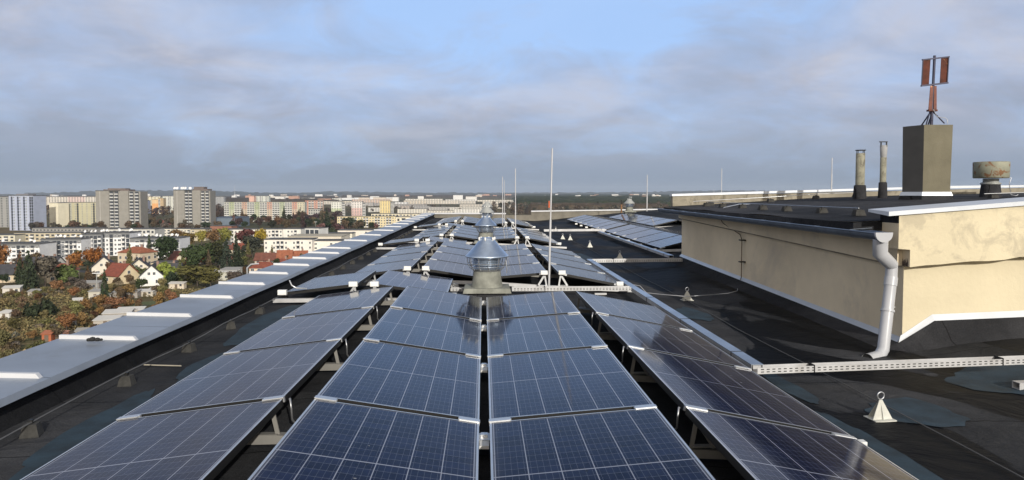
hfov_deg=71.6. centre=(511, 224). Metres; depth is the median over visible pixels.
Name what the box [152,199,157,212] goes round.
apartment block
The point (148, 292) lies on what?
garden shed
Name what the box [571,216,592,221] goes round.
solar panel
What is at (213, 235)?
broadleaf tree
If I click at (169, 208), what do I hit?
distant trees
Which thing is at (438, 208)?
apartment block
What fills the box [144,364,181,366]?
stick
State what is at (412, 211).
apartment block
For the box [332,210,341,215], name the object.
broadleaf tree
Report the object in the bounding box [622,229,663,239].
solar panel
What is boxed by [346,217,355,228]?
broadleaf tree
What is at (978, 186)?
short rail
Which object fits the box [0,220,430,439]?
conductor line
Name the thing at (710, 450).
panel support
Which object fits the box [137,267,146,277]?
broadleaf tree
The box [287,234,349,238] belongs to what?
apartment block
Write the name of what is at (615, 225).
solar panel
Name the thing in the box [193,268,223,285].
broadleaf tree
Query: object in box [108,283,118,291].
broadleaf tree
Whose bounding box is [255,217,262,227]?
broadleaf tree
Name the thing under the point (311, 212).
apartment block
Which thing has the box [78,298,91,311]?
broadleaf tree
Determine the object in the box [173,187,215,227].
tower block
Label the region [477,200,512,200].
apartment block
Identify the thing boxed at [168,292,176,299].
broadleaf tree
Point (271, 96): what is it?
sky
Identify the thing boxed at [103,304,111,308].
broadleaf tree
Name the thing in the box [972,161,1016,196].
mushroom vent
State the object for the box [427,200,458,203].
apartment block
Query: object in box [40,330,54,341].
garden shed
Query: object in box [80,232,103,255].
apartment block
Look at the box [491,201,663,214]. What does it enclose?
distant trees
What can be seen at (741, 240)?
lightning conductor
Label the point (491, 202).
apartment block
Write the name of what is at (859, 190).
flue pipe
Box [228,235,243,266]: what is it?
conifer tree
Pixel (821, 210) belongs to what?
conductor block
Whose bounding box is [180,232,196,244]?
broadleaf tree
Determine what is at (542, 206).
forest
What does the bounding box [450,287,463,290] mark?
cable tray
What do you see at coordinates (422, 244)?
solar panel
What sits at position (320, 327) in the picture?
solar panel
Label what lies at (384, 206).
apartment block
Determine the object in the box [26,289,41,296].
garden shed
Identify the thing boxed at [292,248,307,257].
house
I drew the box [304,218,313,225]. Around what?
broadleaf tree
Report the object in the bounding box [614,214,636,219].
solar panel
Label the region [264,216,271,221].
broadleaf tree
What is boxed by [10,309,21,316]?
broadleaf tree
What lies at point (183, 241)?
apartment block
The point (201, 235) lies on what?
broadleaf tree
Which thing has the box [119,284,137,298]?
broadleaf tree
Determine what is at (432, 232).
solar panel
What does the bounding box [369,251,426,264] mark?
solar panel
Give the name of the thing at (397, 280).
solar panel
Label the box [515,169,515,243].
lightning rod
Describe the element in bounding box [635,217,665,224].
solar panel
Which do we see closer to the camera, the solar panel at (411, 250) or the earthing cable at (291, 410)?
the earthing cable at (291, 410)
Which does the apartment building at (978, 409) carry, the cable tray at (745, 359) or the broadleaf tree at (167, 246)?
the cable tray at (745, 359)
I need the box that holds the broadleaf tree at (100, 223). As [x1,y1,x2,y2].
[97,221,104,226]
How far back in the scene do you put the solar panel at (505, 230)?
24.75 m
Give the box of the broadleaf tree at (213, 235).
[205,229,220,242]
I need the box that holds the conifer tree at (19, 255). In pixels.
[14,251,23,273]
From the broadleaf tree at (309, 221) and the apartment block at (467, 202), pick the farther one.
the apartment block at (467, 202)
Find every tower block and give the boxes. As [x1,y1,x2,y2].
[95,188,147,227]
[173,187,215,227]
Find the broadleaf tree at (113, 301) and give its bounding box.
[103,297,126,308]
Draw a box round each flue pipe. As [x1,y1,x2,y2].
[853,150,866,198]
[878,141,887,197]
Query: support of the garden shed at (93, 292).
on the ground
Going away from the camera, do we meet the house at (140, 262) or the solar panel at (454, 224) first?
the solar panel at (454, 224)
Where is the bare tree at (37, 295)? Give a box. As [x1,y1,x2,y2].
[33,293,42,300]
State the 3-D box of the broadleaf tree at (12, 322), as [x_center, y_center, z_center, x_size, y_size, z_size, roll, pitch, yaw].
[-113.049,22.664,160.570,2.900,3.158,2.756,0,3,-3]
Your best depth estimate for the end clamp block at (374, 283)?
9.38 m
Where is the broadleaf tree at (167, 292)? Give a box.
[164,288,170,296]
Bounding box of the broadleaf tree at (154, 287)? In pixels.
[150,285,159,291]
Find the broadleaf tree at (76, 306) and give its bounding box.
[69,300,84,314]
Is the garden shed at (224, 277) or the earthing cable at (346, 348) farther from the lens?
the garden shed at (224, 277)
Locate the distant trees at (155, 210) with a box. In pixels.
[46,205,223,217]
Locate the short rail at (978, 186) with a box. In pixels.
[950,185,980,187]
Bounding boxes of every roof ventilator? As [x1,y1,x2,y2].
[463,236,510,299]
[474,216,497,243]
[479,206,493,218]
[481,202,492,215]
[623,199,635,213]
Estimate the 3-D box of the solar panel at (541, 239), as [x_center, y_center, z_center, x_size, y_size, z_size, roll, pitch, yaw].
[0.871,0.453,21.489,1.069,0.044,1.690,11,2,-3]
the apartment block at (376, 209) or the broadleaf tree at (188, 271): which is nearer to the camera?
the broadleaf tree at (188, 271)
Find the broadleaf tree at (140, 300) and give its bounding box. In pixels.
[135,298,142,305]
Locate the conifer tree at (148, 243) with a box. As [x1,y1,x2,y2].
[146,235,152,248]
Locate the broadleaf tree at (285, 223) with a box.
[282,219,290,227]
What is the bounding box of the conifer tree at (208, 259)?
[205,249,211,266]
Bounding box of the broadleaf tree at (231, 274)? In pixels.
[225,270,242,279]
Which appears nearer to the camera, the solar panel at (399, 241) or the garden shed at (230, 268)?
the solar panel at (399, 241)
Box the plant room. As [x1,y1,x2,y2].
[657,185,1023,358]
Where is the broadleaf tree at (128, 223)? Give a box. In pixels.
[124,220,131,227]
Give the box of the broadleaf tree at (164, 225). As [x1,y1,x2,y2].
[160,222,170,227]
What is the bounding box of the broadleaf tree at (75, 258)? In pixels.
[65,252,84,266]
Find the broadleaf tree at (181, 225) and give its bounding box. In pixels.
[176,223,185,227]
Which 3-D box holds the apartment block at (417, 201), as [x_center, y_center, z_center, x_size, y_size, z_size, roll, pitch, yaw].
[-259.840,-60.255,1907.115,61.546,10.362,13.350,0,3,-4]
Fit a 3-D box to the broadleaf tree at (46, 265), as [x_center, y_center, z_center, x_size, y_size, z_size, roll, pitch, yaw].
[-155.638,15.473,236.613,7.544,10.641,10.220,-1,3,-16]
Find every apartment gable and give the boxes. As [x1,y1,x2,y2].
[49,202,68,226]
[191,228,211,240]
[221,228,231,244]
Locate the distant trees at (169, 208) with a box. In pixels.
[46,203,221,216]
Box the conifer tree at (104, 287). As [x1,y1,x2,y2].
[100,269,109,295]
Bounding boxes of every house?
[0,261,16,282]
[15,255,57,271]
[41,254,65,262]
[47,260,79,282]
[90,253,114,276]
[101,261,138,284]
[116,244,158,264]
[131,256,149,268]
[138,261,163,285]
[151,260,178,264]
[159,260,183,272]
[167,251,200,263]
[249,259,272,270]
[253,251,276,262]
[276,248,293,259]
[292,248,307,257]
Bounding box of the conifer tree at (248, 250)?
[245,240,251,259]
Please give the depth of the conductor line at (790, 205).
10.92 m
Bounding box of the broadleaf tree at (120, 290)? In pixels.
[114,286,125,297]
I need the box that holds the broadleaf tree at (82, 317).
[76,311,88,326]
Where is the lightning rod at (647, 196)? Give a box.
[646,175,647,210]
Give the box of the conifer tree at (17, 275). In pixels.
[13,258,26,287]
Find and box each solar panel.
[20,399,283,479]
[116,339,340,419]
[223,307,372,353]
[248,399,478,479]
[282,286,393,317]
[287,270,375,294]
[314,340,479,423]
[356,259,419,274]
[363,307,480,359]
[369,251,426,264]
[376,270,452,291]
[382,245,432,256]
[383,236,423,245]
[390,286,481,320]
[393,241,437,249]
[414,232,445,237]
[416,229,448,235]
[417,223,442,227]
[420,227,450,232]
[422,259,472,277]
[425,225,452,229]
[428,236,466,243]
[430,251,472,264]
[435,220,457,223]
[437,246,469,255]
[441,241,474,249]
[448,223,471,226]
[449,232,478,239]
[452,229,478,235]
[455,227,477,232]
[457,225,478,229]
[464,220,476,223]
[486,291,579,320]
[487,313,607,357]
[488,347,656,425]
[490,407,714,479]
[493,229,513,232]
[493,231,514,235]
[493,234,517,239]
[495,227,511,229]
[499,244,527,250]
[501,255,539,265]
[501,263,544,277]
[505,249,532,256]
[510,221,532,227]
[516,227,545,234]
[517,229,548,236]
[519,231,552,239]
[522,234,560,245]
[531,243,579,256]
[536,249,589,263]
[541,255,604,273]
[551,263,615,285]
[567,215,587,220]
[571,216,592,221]
[575,217,597,222]
[576,291,692,330]
[579,218,603,224]
[584,219,611,226]
[590,221,618,228]
[596,222,627,229]
[596,313,751,369]
[605,224,639,233]
[608,213,629,218]
[613,227,649,236]
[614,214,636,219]
[620,215,644,220]
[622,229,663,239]
[627,216,654,222]
[628,347,856,438]
[633,232,678,243]
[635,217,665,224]
[643,226,678,231]
[644,219,676,225]
[645,235,681,248]
[655,229,681,232]
[685,407,917,479]
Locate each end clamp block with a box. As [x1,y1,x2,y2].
[278,290,286,294]
[349,281,357,286]
[370,281,378,286]
[541,270,547,274]
[558,270,565,274]
[616,281,622,285]
[857,439,866,445]
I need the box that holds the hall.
[216,216,249,226]
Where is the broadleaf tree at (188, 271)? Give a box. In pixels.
[174,264,219,285]
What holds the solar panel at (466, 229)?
on the panel support
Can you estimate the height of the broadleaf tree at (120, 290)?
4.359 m
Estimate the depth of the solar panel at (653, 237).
20.73 m
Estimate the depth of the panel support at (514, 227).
31.06 m
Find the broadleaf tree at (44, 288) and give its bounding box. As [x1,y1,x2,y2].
[40,286,47,292]
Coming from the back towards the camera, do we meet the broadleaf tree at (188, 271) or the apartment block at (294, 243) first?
the apartment block at (294, 243)
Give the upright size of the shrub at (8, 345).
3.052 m
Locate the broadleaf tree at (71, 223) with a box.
[68,221,75,226]
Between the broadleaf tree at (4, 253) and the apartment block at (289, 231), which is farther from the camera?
the apartment block at (289, 231)
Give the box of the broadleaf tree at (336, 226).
[334,223,341,231]
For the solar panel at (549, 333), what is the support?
on the panel support at (605, 336)
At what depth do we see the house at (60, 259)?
286.33 m
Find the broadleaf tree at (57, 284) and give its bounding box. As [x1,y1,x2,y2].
[49,280,64,288]
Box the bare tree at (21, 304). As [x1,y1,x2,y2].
[17,302,24,308]
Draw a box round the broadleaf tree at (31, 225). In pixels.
[28,223,35,228]
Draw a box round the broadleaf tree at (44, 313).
[38,310,48,316]
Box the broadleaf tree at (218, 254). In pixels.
[210,242,223,267]
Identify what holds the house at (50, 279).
on the ground
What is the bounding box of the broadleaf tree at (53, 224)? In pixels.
[49,222,57,226]
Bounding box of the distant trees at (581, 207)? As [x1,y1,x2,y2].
[491,202,662,213]
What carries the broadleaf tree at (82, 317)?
on the ground
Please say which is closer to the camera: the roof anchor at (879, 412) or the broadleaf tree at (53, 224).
the roof anchor at (879, 412)
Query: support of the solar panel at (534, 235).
on the panel support
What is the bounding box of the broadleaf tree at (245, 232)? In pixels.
[235,228,254,242]
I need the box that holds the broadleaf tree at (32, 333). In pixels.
[25,330,37,337]
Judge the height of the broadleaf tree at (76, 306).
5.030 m
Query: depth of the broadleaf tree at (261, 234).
398.01 m
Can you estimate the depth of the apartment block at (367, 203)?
1650.51 m
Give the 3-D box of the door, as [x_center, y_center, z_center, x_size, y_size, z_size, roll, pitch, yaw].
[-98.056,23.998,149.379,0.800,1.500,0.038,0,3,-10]
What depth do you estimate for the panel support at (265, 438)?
4.04 m
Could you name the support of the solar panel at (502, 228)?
on the panel support
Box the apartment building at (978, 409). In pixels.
[0,209,1023,479]
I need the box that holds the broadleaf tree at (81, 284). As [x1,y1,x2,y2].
[73,279,86,290]
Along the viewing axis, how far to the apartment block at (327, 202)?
1898.05 m
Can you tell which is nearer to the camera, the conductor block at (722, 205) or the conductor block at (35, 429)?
the conductor block at (35, 429)
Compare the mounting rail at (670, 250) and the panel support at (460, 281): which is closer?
the panel support at (460, 281)
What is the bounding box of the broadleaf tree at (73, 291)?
[68,287,80,295]
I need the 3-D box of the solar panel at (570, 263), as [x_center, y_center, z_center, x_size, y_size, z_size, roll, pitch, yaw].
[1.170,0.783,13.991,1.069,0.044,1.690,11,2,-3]
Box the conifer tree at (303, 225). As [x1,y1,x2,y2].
[300,211,306,227]
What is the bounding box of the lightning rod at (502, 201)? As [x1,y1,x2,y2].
[502,177,502,225]
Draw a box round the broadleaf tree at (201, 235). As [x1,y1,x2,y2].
[195,230,207,244]
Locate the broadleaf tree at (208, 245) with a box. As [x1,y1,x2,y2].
[202,241,216,262]
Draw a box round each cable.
[288,398,294,422]
[345,339,348,357]
[633,284,737,296]
[675,407,679,430]
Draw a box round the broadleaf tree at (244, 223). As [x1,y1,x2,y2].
[240,221,248,227]
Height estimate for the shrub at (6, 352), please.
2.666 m
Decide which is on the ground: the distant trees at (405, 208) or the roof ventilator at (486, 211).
the distant trees at (405, 208)
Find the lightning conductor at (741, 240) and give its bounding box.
[721,220,745,279]
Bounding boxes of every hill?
[0,190,368,195]
[250,190,866,194]
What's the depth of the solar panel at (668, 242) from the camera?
19.09 m
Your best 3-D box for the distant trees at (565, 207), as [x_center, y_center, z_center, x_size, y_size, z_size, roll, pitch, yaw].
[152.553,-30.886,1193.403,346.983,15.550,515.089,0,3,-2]
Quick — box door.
[44,335,48,341]
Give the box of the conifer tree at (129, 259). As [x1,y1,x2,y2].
[126,244,133,263]
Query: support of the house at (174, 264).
on the ground
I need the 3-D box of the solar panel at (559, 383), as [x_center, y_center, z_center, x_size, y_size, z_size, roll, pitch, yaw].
[0.332,1.110,5.056,1.006,0.044,1.690,-5,3,-2]
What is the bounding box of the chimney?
[898,125,953,199]
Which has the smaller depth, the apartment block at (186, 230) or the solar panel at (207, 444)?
the solar panel at (207, 444)
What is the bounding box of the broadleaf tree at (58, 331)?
[51,327,64,338]
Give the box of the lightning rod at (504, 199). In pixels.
[504,180,504,218]
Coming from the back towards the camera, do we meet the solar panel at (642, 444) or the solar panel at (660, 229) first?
the solar panel at (660, 229)
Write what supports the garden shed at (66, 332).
on the ground
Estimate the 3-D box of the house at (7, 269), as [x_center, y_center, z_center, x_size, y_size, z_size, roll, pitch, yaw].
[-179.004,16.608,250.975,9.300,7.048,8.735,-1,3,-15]
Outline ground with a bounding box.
[0,194,530,349]
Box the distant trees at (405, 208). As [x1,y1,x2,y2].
[347,204,497,210]
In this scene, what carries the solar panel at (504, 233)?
on the panel support
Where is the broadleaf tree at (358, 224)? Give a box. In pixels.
[354,221,363,228]
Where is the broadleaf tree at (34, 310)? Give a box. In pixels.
[22,297,58,318]
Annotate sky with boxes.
[0,0,1023,193]
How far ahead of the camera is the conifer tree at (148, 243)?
307.73 m
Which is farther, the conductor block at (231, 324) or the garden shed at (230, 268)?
the garden shed at (230, 268)
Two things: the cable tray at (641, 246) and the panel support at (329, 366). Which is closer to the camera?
the panel support at (329, 366)
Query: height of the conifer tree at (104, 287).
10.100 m
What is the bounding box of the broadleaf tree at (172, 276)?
[164,271,177,281]
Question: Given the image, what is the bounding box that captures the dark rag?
[86,337,102,341]
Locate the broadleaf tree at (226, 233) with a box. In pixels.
[217,227,232,241]
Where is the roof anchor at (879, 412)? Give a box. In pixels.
[864,391,896,421]
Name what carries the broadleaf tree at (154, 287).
on the ground
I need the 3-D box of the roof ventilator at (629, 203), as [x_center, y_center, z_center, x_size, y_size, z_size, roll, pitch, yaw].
[6.387,-0.979,38.595,0.646,0.888,0.593,0,3,-2]
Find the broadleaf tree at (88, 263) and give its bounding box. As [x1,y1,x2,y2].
[82,260,94,271]
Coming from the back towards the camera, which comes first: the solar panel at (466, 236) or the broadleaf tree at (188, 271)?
the broadleaf tree at (188, 271)
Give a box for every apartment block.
[0,196,9,226]
[0,234,25,241]
[0,241,56,262]
[8,194,46,230]
[14,231,92,241]
[32,227,107,232]
[40,237,92,258]
[46,197,95,204]
[57,202,95,224]
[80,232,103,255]
[101,231,141,255]
[104,228,164,235]
[130,236,190,257]
[148,197,162,204]
[148,200,150,213]
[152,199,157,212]
[158,198,165,213]
[163,196,173,212]
[165,228,193,235]
[216,197,225,205]
[224,202,306,220]
[230,228,282,245]
[249,196,255,201]
[256,196,270,201]
[263,237,317,252]
[283,228,304,236]
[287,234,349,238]
[305,200,323,213]
[305,227,328,233]
[308,209,320,218]
[314,239,343,250]
[324,201,341,203]
[328,232,355,237]
[331,202,343,211]
[337,216,395,226]
[338,229,373,235]
[346,202,373,205]
[351,201,363,215]
[352,199,389,202]
[368,207,379,211]
[371,213,422,215]
[380,201,390,212]
[394,204,426,206]
[396,216,413,221]
[397,209,427,212]
[404,200,426,203]
[405,199,442,199]
[414,206,430,208]
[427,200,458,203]
[428,207,449,209]
[428,210,453,212]
[445,199,474,200]
[450,207,483,210]
[454,209,479,212]
[459,201,475,203]
[460,204,482,206]
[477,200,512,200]
[483,201,511,204]
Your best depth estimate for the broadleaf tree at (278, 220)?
623.64 m
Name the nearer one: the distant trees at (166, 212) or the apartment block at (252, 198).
the distant trees at (166, 212)
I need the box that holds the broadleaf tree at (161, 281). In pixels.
[157,277,166,285]
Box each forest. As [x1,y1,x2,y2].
[46,195,340,201]
[341,194,516,197]
[512,194,740,208]
[524,200,670,213]
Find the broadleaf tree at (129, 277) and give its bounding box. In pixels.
[124,274,133,282]
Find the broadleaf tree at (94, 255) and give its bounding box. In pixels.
[82,247,104,262]
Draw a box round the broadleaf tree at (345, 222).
[342,219,349,228]
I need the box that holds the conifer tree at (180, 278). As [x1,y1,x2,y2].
[175,259,184,280]
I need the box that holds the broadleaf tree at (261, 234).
[254,228,268,248]
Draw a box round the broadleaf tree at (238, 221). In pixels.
[234,218,242,227]
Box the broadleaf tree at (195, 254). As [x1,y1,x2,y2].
[179,244,206,265]
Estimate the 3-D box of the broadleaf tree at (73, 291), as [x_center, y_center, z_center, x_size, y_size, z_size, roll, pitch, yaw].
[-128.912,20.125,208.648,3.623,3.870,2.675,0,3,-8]
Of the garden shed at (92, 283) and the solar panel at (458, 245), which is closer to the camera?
the solar panel at (458, 245)
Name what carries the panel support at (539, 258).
on the apartment building at (978, 409)
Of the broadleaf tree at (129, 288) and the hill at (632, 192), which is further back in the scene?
the hill at (632, 192)
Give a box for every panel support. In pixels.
[247,414,286,444]
[273,287,396,302]
[316,349,343,370]
[354,315,374,330]
[359,274,457,286]
[364,271,471,283]
[376,241,438,248]
[379,293,394,304]
[392,238,469,244]
[402,263,428,271]
[409,236,473,243]
[419,255,427,262]
[422,234,470,239]
[493,224,538,229]
[497,221,530,227]
[497,237,554,244]
[498,239,566,248]
[502,275,631,291]
[527,267,577,278]
[536,252,544,260]
[577,297,591,312]
[597,321,616,339]
[629,357,656,382]
[688,423,726,459]
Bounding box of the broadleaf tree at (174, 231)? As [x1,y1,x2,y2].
[169,229,184,235]
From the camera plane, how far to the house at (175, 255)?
305.52 m
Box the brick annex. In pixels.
[210,225,236,228]
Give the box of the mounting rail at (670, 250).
[659,249,681,251]
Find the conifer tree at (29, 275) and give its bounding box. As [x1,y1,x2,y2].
[18,250,39,289]
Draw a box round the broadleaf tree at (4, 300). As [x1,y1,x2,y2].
[0,297,10,305]
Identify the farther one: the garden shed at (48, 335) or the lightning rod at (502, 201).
the garden shed at (48, 335)
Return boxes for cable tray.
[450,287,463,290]
[512,286,630,290]
[544,229,604,231]
[587,259,762,370]
[593,258,681,262]
[598,231,673,257]
[753,355,1023,373]
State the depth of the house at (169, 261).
291.32 m
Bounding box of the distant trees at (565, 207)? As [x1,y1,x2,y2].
[498,201,663,210]
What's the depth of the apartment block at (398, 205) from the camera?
1501.43 m
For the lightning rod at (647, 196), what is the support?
on the apartment building at (978, 409)
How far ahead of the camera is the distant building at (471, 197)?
2676.52 m
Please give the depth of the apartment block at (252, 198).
1499.22 m
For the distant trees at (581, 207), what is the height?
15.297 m
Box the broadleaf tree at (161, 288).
[157,286,167,293]
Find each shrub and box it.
[0,349,17,357]
[1,341,20,351]
[10,331,19,338]
[15,295,27,302]
[27,339,44,348]
[34,323,45,327]
[37,318,52,323]
[60,305,71,313]
[124,298,134,305]
[183,278,196,284]
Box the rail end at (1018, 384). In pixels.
[1012,380,1023,389]
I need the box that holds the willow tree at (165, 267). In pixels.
[156,261,176,281]
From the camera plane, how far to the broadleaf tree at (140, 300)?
190.11 m
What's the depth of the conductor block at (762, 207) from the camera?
12.12 m
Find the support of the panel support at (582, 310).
on the apartment building at (978, 409)
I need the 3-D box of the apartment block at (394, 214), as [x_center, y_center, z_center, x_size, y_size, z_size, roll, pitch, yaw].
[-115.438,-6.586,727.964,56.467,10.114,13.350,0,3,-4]
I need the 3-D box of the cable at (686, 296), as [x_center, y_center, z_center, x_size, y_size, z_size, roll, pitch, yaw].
[3.250,1.069,11.640,2.494,0.244,1.066,-2,3,-31]
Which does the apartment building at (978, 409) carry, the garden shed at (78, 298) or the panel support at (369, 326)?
the panel support at (369, 326)
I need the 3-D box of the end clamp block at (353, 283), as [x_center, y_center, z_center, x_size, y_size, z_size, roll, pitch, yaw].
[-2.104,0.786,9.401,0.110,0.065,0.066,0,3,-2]
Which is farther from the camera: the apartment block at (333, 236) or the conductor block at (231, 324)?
the apartment block at (333, 236)
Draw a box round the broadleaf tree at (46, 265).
[33,256,59,286]
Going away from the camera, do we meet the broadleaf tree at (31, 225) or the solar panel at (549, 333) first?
the solar panel at (549, 333)
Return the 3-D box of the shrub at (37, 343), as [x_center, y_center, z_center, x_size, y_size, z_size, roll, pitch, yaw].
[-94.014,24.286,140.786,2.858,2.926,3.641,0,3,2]
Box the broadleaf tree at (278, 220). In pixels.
[274,217,281,224]
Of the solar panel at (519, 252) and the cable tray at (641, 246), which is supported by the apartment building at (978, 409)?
the cable tray at (641, 246)
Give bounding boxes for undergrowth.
[0,286,206,355]
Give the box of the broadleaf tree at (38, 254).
[30,252,40,256]
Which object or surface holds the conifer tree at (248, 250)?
on the ground
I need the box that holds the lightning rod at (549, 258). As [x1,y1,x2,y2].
[548,148,552,285]
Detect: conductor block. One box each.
[19,419,43,438]
[117,372,136,386]
[181,341,196,352]
[226,319,235,329]
[255,305,265,313]
[718,203,726,206]
[738,204,746,207]
[757,205,767,209]
[781,206,791,210]
[815,207,827,212]
[851,209,865,215]
[987,194,998,197]
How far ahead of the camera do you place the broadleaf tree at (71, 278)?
243.11 m
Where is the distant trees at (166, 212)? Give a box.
[46,207,216,214]
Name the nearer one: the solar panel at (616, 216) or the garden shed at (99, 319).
the solar panel at (616, 216)
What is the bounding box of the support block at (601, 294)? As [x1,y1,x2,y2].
[594,293,606,296]
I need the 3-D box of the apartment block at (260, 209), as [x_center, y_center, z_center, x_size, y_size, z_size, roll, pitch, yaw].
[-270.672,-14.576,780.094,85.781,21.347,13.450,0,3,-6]
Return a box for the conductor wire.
[568,238,1023,478]
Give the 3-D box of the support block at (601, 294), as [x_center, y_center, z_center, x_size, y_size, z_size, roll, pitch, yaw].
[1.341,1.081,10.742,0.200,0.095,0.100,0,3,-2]
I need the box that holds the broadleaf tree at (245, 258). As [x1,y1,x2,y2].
[241,256,249,264]
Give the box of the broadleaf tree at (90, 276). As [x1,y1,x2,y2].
[85,271,97,279]
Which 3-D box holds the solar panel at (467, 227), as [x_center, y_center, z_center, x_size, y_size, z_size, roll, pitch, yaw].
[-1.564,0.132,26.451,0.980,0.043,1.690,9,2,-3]
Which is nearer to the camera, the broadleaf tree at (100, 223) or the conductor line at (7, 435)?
the conductor line at (7, 435)
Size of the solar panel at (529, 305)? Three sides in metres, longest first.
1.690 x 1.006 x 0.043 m
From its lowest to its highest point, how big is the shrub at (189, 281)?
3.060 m
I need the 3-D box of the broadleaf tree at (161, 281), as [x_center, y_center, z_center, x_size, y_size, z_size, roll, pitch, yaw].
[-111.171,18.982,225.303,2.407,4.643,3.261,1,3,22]
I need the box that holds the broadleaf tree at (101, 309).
[95,306,104,314]
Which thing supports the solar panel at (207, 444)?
on the panel support
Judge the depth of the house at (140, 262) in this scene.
267.12 m
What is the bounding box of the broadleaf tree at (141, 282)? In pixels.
[135,277,147,288]
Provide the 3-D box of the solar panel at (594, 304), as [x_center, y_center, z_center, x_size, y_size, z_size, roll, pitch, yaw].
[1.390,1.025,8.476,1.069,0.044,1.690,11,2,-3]
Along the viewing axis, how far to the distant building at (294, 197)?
2537.58 m
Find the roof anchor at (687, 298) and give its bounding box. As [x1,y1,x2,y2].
[680,287,693,300]
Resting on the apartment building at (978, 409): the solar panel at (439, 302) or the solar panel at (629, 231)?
the solar panel at (629, 231)
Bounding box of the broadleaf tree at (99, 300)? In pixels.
[92,294,108,305]
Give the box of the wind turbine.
[920,55,949,124]
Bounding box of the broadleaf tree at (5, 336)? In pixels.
[0,329,11,347]
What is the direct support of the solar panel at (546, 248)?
on the panel support
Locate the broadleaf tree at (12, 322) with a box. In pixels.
[6,318,19,330]
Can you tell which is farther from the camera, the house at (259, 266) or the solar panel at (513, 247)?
the house at (259, 266)
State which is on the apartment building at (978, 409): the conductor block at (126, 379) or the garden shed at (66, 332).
the conductor block at (126, 379)
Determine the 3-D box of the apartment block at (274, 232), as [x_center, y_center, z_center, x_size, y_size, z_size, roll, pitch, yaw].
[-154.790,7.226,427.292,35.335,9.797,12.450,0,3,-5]
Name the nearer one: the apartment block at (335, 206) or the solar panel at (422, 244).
the solar panel at (422, 244)
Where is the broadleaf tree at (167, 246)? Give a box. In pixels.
[152,236,178,259]
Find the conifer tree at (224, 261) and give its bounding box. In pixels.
[217,238,233,268]
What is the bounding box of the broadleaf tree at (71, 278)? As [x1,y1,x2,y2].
[67,276,77,280]
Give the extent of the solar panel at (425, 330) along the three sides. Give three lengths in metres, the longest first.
1.690 x 0.980 x 0.043 m
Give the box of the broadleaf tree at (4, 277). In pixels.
[0,273,8,281]
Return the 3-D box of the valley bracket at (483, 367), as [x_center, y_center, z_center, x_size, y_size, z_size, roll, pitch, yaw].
[-0.226,1.154,5.745,0.066,0.034,0.210,0,3,-2]
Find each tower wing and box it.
[342,203,344,215]
[362,202,365,215]
[390,202,393,212]
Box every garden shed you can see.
[0,309,13,318]
[1,285,22,292]
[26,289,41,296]
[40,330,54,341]
[55,330,69,339]
[72,297,82,300]
[74,327,89,332]
[77,280,102,289]
[87,288,100,297]
[92,315,122,324]
[102,308,133,316]
[111,289,141,297]
[117,306,145,311]
[141,289,156,296]
[167,281,186,288]
[215,269,240,280]
[220,267,241,271]
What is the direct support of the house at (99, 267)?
on the ground
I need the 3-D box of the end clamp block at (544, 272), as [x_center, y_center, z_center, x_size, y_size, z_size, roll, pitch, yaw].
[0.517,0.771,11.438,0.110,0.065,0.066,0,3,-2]
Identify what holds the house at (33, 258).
on the ground
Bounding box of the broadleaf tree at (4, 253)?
[0,242,11,263]
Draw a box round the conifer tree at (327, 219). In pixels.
[323,209,330,228]
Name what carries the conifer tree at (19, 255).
on the ground
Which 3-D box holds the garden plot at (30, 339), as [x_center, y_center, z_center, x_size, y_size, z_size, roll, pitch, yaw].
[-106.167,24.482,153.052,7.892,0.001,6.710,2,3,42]
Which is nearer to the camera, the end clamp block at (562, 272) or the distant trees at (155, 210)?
the end clamp block at (562, 272)
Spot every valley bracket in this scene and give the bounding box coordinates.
[479,432,489,448]
[480,363,487,372]
[481,325,486,330]
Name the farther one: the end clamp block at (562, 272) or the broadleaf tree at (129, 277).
the broadleaf tree at (129, 277)
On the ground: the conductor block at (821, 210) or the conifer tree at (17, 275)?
the conifer tree at (17, 275)
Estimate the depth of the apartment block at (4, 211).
641.39 m
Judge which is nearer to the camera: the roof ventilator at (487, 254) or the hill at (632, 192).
the roof ventilator at (487, 254)
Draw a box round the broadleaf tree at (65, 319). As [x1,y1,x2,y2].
[56,313,77,329]
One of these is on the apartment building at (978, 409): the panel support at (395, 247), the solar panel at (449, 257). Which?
the panel support at (395, 247)
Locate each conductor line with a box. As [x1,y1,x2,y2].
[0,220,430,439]
[693,192,852,201]
[717,202,858,208]
[984,192,1023,193]
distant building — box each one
[289,196,299,198]
[453,195,462,198]
[466,196,476,200]
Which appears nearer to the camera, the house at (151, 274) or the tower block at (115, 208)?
the house at (151, 274)
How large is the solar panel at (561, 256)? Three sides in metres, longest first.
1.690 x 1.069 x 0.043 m
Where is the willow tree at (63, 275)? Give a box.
[54,264,78,282]
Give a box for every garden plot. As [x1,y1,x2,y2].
[15,336,41,340]
[128,301,156,306]
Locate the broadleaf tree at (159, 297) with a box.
[151,291,163,303]
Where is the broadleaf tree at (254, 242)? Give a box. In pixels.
[240,235,263,257]
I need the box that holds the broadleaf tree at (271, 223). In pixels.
[267,220,276,227]

